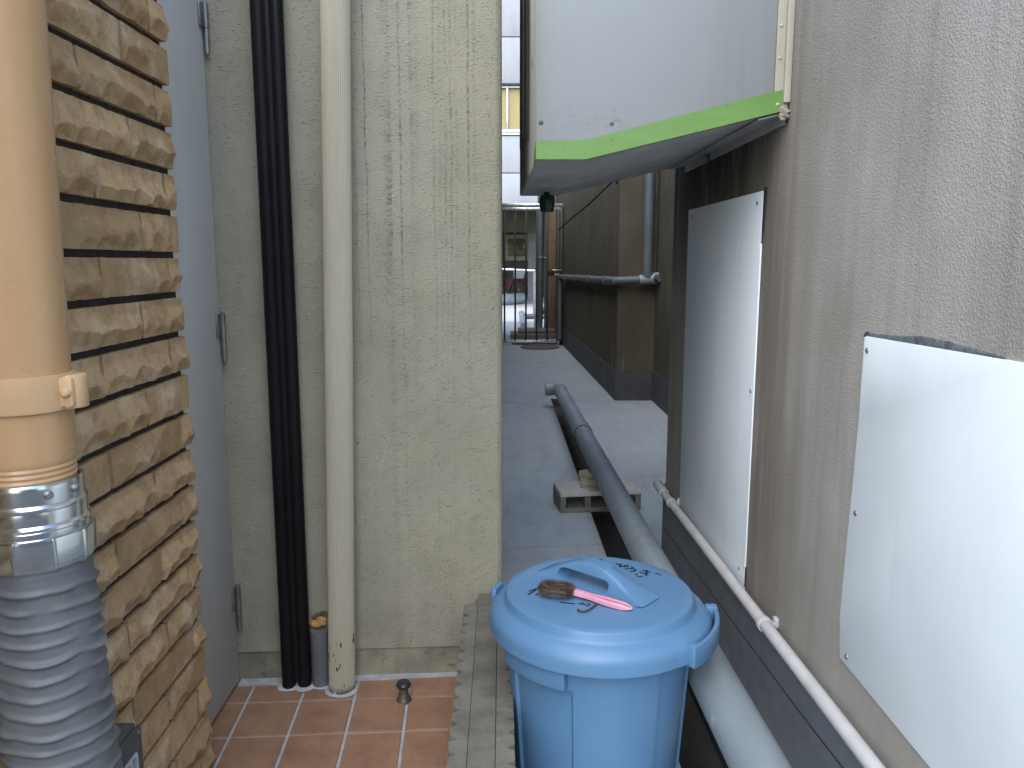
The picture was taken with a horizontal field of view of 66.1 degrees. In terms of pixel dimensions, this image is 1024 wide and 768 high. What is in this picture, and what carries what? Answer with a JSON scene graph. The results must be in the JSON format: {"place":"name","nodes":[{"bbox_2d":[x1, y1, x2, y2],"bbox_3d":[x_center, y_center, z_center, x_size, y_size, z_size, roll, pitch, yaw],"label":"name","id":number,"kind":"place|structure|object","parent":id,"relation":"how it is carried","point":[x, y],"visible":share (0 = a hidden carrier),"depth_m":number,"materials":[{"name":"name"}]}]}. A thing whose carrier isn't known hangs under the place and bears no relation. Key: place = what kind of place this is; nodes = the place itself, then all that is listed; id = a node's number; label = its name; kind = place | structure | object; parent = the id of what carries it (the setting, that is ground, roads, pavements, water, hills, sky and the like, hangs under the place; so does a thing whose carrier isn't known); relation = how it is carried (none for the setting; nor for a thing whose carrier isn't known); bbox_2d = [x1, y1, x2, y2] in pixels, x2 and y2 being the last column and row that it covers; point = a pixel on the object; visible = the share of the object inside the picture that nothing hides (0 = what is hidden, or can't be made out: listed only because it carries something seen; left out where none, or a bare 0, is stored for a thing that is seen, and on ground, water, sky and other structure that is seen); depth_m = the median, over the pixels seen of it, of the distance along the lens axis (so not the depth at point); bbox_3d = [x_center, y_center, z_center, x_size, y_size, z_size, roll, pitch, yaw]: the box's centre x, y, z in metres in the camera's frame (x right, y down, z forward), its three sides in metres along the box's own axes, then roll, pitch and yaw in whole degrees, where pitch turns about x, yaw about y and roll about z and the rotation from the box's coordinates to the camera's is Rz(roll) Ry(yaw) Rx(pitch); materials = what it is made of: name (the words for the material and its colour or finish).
{"place":"outdoors","nodes":[
{"label":"outdoors","id":0,"kind":"place"},
{"bbox_2d":[502,293,524,304],"bbox_3d":[-0.657,-2.301,21.552,2.803,0.330,0.658,-7,11,-36],"label":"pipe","id":1,"kind":"object","parent":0,"point":[509,298],"visible":0.38,"depth_m":21.75,"materials":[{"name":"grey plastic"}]},
{"bbox_2d":[502,297,680,767],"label":"alley floor","id":2,"kind":"structure","parent":0,"point":[631,438],"depth_m":5.00,"materials":[{"name":"concrete"}]},
{"bbox_2d":[502,266,527,293],"bbox_3d":[-0.306,-3.188,24.803,1.682,1.040,0.582,0,9,-1],"label":"bicycle","id":3,"kind":"object","parent":2,"relation":"on","point":[520,276],"visible":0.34,"depth_m":24.73,"materials":[{"name":"metal"}]},
{"bbox_2d":[502,268,535,313],"bbox_3d":[-0.455,-2.139,17.879,1.990,1.098,0.060,0,9,-1],"label":"barrier rail","id":4,"kind":"object","parent":2,"relation":"on","point":[534,289],"visible":0.42,"depth_m":17.84,"materials":[{"name":"metal"}]},
{"bbox_2d":[519,310,524,326],"bbox_3d":[0.211,-1.277,15.416,0.130,0.144,3.052,0,9,0],"label":"courtyard pipe","id":5,"kind":"object","parent":2,"relation":"on","point":[522,317],"visible":0.85,"depth_m":15.10,"materials":[{"name":"grey plastic"}]},
{"bbox_2d":[528,216,535,300],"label":"grey pillar","id":6,"kind":"structure","parent":2,"relation":"on","point":[532,250],"depth_m":23.61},
{"bbox_2d":[510,331,555,338],"bbox_3d":[0.343,-0.777,12.459,0.730,0.070,0.650,0,9,-1],"label":"plank","id":7,"kind":"object","parent":2,"relation":"on","point":[533,335],"visible":0.64,"depth_m":12.14,"materials":[{"name":"wood"}]},
{"bbox_2d":[518,327,555,332],"bbox_3d":[0.391,-0.861,12.623,0.590,0.043,0.600,0,9,-1],"label":"plank","id":8,"kind":"object","parent":7,"relation":"on","point":[533,330],"visible":0.98,"depth_m":12.34,"materials":[{"name":"wood"}]},
{"bbox_2d":[537,196,545,322],"bbox_3d":[0.469,-2.316,12.499,0.151,2.700,0.112,0,9,-1],"label":"riser pipe","id":9,"kind":"object","parent":8,"relation":"on","point":[540,267],"visible":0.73,"depth_m":12.53,"materials":[{"name":"grey plastic"}]},
{"bbox_2d":[544,212,546,327],"bbox_3d":[0.544,-2.275,12.557,0.052,2.800,0.051,0,9,-1],"label":"riser pipe","id":10,"kind":"object","parent":8,"relation":"on","point":[545,262],"visible":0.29,"depth_m":12.60,"materials":[{"name":"grey metal"}]},
{"bbox_2d":[502,203,563,344],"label":"barred gate","id":11,"kind":"structure","parent":2,"relation":"on","point":[550,271],"depth_m":11.10,"materials":[{"name":"metal"}]},
{"bbox_2d":[512,343,557,344],"bbox_3d":[0.331,-0.590,11.394,0.660,0.028,0.130,0,9,-1],"label":"kerb strip","id":12,"kind":"object","parent":2,"relation":"on","point":[533,343],"visible":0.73,"depth_m":11.33,"materials":[{"name":"grey concrete"}]},
{"bbox_2d":[527,314,543,318],"bbox_3d":[0.835,-1.407,16.390,1.130,0.108,0.110,0,9,-1],"label":"cross pipe","id":13,"kind":"object","parent":2,"relation":"on","point":[530,316],"visible":0.09,"depth_m":16.34,"materials":[{"name":"grey plastic"}]},
{"bbox_2d":[534,306,543,326],"bbox_3d":[0.523,-1.082,13.198,0.312,0.446,0.144,0,9,-1],"label":"elbow pipe","id":14,"kind":"object","parent":2,"relation":"on","point":[539,324],"visible":0.27,"depth_m":13.15,"materials":[{"name":"grey plastic"}]},
{"bbox_2d":[521,344,558,349],"bbox_3d":[0.387,-0.515,10.916,0.536,0.026,0.536,0,9,-1],"label":"manhole cover","id":15,"kind":"object","parent":2,"relation":"on","point":[539,347],"visible":1,"depth_m":10.83,"materials":[{"name":"brown metal"}]},
{"bbox_2d":[548,196,555,328],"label":"tan column","id":16,"kind":"structure","parent":2,"relation":"on","point":[552,279],"depth_m":12.65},
{"bbox_2d":[553,479,640,512],"bbox_3d":[0.412,0.546,3.845,0.393,0.100,0.190,-1,9,-8],"label":"concrete block","id":17,"kind":"object","parent":2,"relation":"on","point":[572,497],"depth_m":3.78,"materials":[{"name":"grey concrete"}]},
{"bbox_2d":[579,468,597,486],"bbox_3d":[0.423,0.458,3.856,0.192,0.068,0.109,0,9,-1],"label":"wood wedge","id":18,"kind":"object","parent":17,"relation":"on","point":[587,479],"visible":0.38,"depth_m":3.82,"materials":[{"name":"beige wood"}]},
{"bbox_2d":[490,556,719,767],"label":"trash can","id":19,"kind":"object","parent":2,"relation":"on","point":[598,685],"visible":0.98,"depth_m":1.59,"materials":[{"name":"blue plastic"}]},
{"bbox_2d":[536,578,632,612],"bbox_3d":[0.143,0.443,1.644,0.211,0.032,0.078,6,11,35],"label":"scrub brush","id":20,"kind":"object","parent":19,"relation":"on","point":[562,589],"visible":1,"depth_m":1.66,"materials":[{"name":"pink plastic"}]},
{"bbox_2d":[551,399,728,767],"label":"drain channel","id":21,"kind":"object","parent":2,"relation":"on","point":[699,747],"visible":0.29,"depth_m":2.22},
{"bbox_2d":[545,382,791,767],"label":"floor pipe","id":22,"kind":"object","parent":2,"relation":"on","point":[742,733],"visible":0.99,"depth_m":1.69,"materials":[{"name":"grey plastic"}]},
{"label":"ground","id":23,"kind":"structure","parent":0,"visible":0},
{"bbox_2d":[0,0,215,767],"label":"brick wall","id":24,"kind":"structure","parent":23,"relation":"on","point":[130,354],"depth_m":1.47,"materials":[{"name":"brick"}]},
{"bbox_2d":[116,723,143,767],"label":"outlet box","id":25,"kind":"object","parent":24,"relation":"attached to","point":[130,741],"visible":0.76,"depth_m":1.34,"materials":[{"name":"metal"}]},
{"bbox_2d":[208,676,455,767],"bbox_3d":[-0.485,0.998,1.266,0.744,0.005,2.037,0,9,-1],"label":"tile floor","id":26,"kind":"structure","parent":23,"relation":"on","point":[428,709],"depth_m":2.02,"materials":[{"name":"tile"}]},
{"bbox_2d":[0,0,122,767],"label":"conduit assembly","id":27,"kind":"object","parent":26,"relation":"on","point":[57,704],"visible":1,"depth_m":0.97,"materials":[{"name":"beige plastic"}]},
{"bbox_2d":[310,626,328,687],"bbox_3d":[-0.538,0.769,2.213,0.051,0.167,0.051,0,9,-1],"label":"pipe stub","id":28,"kind":"object","parent":26,"relation":"on","point":[319,655],"visible":0.88,"depth_m":2.19,"materials":[{"name":"grey plastic"}]},
{"bbox_2d":[309,611,327,627],"bbox_3d":[-0.540,0.663,2.217,0.063,0.046,0.031,0,9,-1],"label":"foam filler","id":29,"kind":"object","parent":28,"relation":"in","point":[321,617],"visible":0.97,"depth_m":2.21,"materials":[{"name":"plastic"}]},
{"bbox_2d":[238,672,456,696],"bbox_3d":[-0.446,0.848,2.212,0.648,0.009,0.113,-1,9,-3],"label":"grout collar","id":30,"kind":"object","parent":26,"relation":"on","point":[253,682],"visible":0.45,"depth_m":2.24,"materials":[{"name":"grey concrete"}]},
{"bbox_2d":[396,679,411,703],"bbox_3d":[-0.294,0.833,2.140,0.043,0.056,0.043,0,9,-1],"label":"door stop","id":31,"kind":"object","parent":26,"relation":"on","point":[403,686],"depth_m":2.13,"materials":[{"name":"grey metal"}]},
{"bbox_2d":[201,0,502,681],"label":"plaster wall","id":32,"kind":"structure","parent":23,"relation":"on","point":[426,123],"depth_m":2.11,"materials":[{"name":"beige paint"}]},
{"bbox_2d":[157,0,242,723],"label":"steel door","id":33,"kind":"structure","parent":32,"relation":"attached to","point":[203,331],"depth_m":1.96,"materials":[{"name":"grey paint"}]},
{"bbox_2d":[157,0,239,723],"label":"door leaf","id":34,"kind":"structure","parent":33,"relation":"in","point":[191,172],"depth_m":1.96,"materials":[{"name":"grey paint"}]},
{"bbox_2d":[249,0,311,688],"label":"black conduit","id":35,"kind":"object","parent":32,"relation":"attached to","point":[270,104],"visible":1,"depth_m":2.04,"materials":[{"name":"black plastic"}]},
{"bbox_2d":[320,0,354,694],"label":"drain pipe","id":36,"kind":"object","parent":32,"relation":"attached to","point":[335,36],"visible":1,"depth_m":2.02,"materials":[{"name":"beige plastic"}]},
{"bbox_2d":[446,594,515,767],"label":"drain cover","id":37,"kind":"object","parent":23,"relation":"on","point":[482,732],"depth_m":1.68,"materials":[{"name":"grey concrete"}]},
{"bbox_2d":[502,0,544,296],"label":"building","id":38,"kind":"structure","parent":23,"relation":"on","point":[510,101],"depth_m":19.36,"materials":[{"name":"metal"}]},
{"bbox_2d":[502,86,519,135],"bbox_3d":[-0.220,-6.678,19.227,1.910,1.165,0.110,0,9,-1],"label":"window frame","id":39,"kind":"structure","parent":38,"relation":"in","point":[506,132],"depth_m":19.26,"materials":[{"name":"metal"}]},
{"bbox_2d":[505,235,527,260],"bbox_3d":[0.141,-4.605,26.579,0.780,0.860,0.105,0,9,-1],"label":"window","id":40,"kind":"structure","parent":38,"relation":"in","point":[509,239],"depth_m":26.53,"materials":[{"name":"yellow glass"}]},
{"bbox_2d":[555,168,674,414],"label":"wall","id":41,"kind":"structure","parent":23,"relation":"on","point":[616,341],"depth_m":6.74,"materials":[{"name":"paint"}]},
{"bbox_2d":[557,172,660,339],"bbox_3d":[0.779,-1.907,8.564,0.498,3.300,4.658,-1,9,-8],"label":"pipe","id":42,"kind":"object","parent":41,"relation":"attached to","point":[648,276],"visible":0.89,"depth_m":6.50,"materials":[{"name":"grey plastic"}]},
{"bbox_2d":[661,0,1023,767],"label":"stucco wall","id":43,"kind":"structure","parent":23,"relation":"on","point":[885,164],"depth_m":1.51,"materials":[{"name":"paint"}]},
{"bbox_2d":[520,0,795,195],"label":"sign box","id":44,"kind":"object","parent":43,"relation":"attached to","point":[613,90],"visible":1,"depth_m":1.77,"materials":[{"name":"metal"}]},
{"bbox_2d":[539,192,554,211],"bbox_3d":[0.118,-0.620,2.638,0.052,0.085,0.054,0,9,-1],"label":"drip cap","id":45,"kind":"object","parent":44,"relation":"hanging from","point":[546,201],"visible":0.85,"depth_m":2.62,"materials":[{"name":"black plastic"}]},
{"bbox_2d":[558,181,617,230],"bbox_3d":[0.290,-0.716,3.208,0.013,0.146,0.860,-2,9,-11],"label":"hanging cable","id":46,"kind":"object","parent":44,"relation":"hanging from","point":[609,184],"visible":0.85,"depth_m":3.12,"materials":[{"name":"black rubber"}]},
{"bbox_2d":[679,191,763,588],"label":"wall panel","id":47,"kind":"structure","parent":43,"relation":"attached to","point":[724,251],"depth_m":2.32,"materials":[{"name":"metal"}]},
{"bbox_2d":[744,567,746,586],"bbox_3d":[0.623,0.516,2.101,0.002,0.055,0.013,0,9,-1],"label":"sealant smear","id":48,"kind":"object","parent":47,"relation":"attached to","point":[745,577],"visible":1,"depth_m":2.10},
{"bbox_2d":[761,187,766,243],"bbox_3d":[0.624,-0.417,1.947,0.002,0.137,0.025,0,9,-1],"label":"sealant smear","id":49,"kind":"object","parent":47,"relation":"attached to","point":[764,204],"visible":1,"depth_m":1.95},
{"bbox_2d":[653,477,885,767],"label":"wall pipe","id":50,"kind":"object","parent":43,"relation":"attached to","point":[857,745],"depth_m":1.72,"materials":[{"name":"white plastic"}]},
{"bbox_2d":[840,336,1023,767],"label":"wall panel","id":51,"kind":"structure","parent":43,"relation":"attached to","point":[932,630],"depth_m":1.16,"materials":[{"name":"metal"}]},
{"bbox_2d":[865,333,1004,358],"bbox_3d":[0.633,-0.064,1.208,0.002,0.018,0.392,0,9,-1],"label":"sealant smear","id":52,"kind":"object","parent":51,"relation":"attached to","point":[932,342],"visible":1,"depth_m":1.18}
]}

